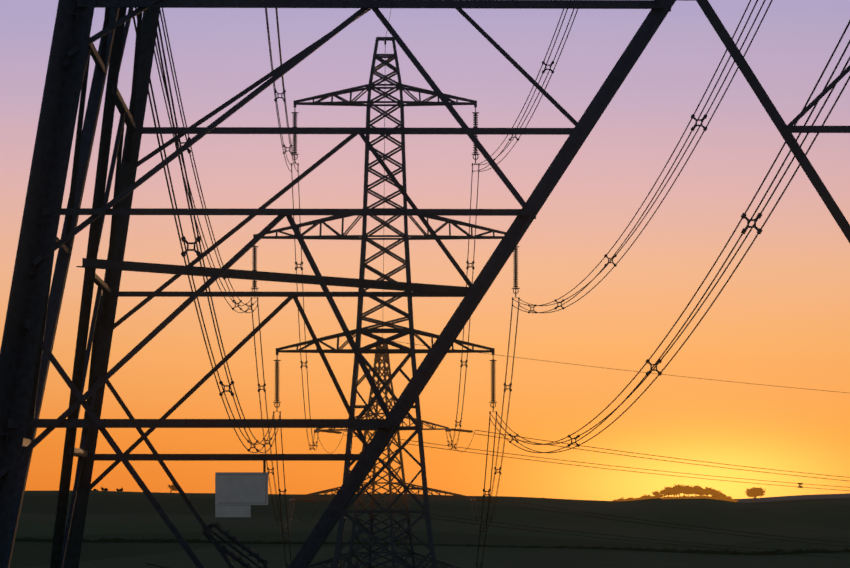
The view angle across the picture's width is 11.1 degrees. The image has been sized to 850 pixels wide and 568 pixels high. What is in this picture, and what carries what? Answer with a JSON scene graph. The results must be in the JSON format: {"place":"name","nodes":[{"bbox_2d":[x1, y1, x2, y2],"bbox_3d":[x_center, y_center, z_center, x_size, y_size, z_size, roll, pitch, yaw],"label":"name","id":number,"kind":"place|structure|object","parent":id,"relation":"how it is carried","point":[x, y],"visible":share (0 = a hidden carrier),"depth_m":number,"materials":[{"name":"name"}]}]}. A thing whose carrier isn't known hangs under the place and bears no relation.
{"place":"outdoors","nodes":[
{"label":"outdoors","id":0,"kind":"place"},
{"bbox_2d":[0,0,849,500],"label":"sky","id":1,"kind":"structure","parent":0,"point":[782,318],"materials":[{"name":"orange"}]},
{"bbox_2d":[10,490,849,567],"bbox_3d":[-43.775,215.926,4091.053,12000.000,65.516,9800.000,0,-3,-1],"label":"ground","id":2,"kind":"structure","parent":0,"point":[136,515],"depth_m":2139.33,"materials":[{"name":"green plant"}]},
{"bbox_2d":[0,0,849,567],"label":"pylon","id":3,"kind":"object","parent":2,"relation":"on","point":[30,326],"visible":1,"depth_m":44.24,"materials":[{"name":"metal"}]},
{"bbox_2d":[15,486,849,554],"bbox_3d":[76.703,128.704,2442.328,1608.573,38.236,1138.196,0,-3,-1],"label":"hedges","id":4,"kind":"object","parent":2,"relation":"on","point":[710,551],"visible":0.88,"depth_m":1927.02,"materials":[{"name":"green"}]},
{"bbox_2d":[167,483,765,501],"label":"skyline trees","id":5,"kind":"object","parent":2,"relation":"on","point":[697,490],"depth_m":3032.34,"materials":[{"name":"black plant"}]},
{"bbox_2d":[133,0,849,567],"bbox_3d":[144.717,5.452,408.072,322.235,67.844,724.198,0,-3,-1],"label":"pylon","id":6,"kind":"object","parent":2,"relation":"on","point":[411,332],"visible":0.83,"depth_m":337.93,"materials":[{"name":"metal"}]},
{"bbox_2d":[251,45,849,567],"bbox_3d":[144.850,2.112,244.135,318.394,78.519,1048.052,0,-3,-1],"label":"pylon","id":7,"kind":"object","parent":2,"relation":"on","point":[405,497],"visible":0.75,"depth_m":595.70,"materials":[{"name":"metal"}]}
]}

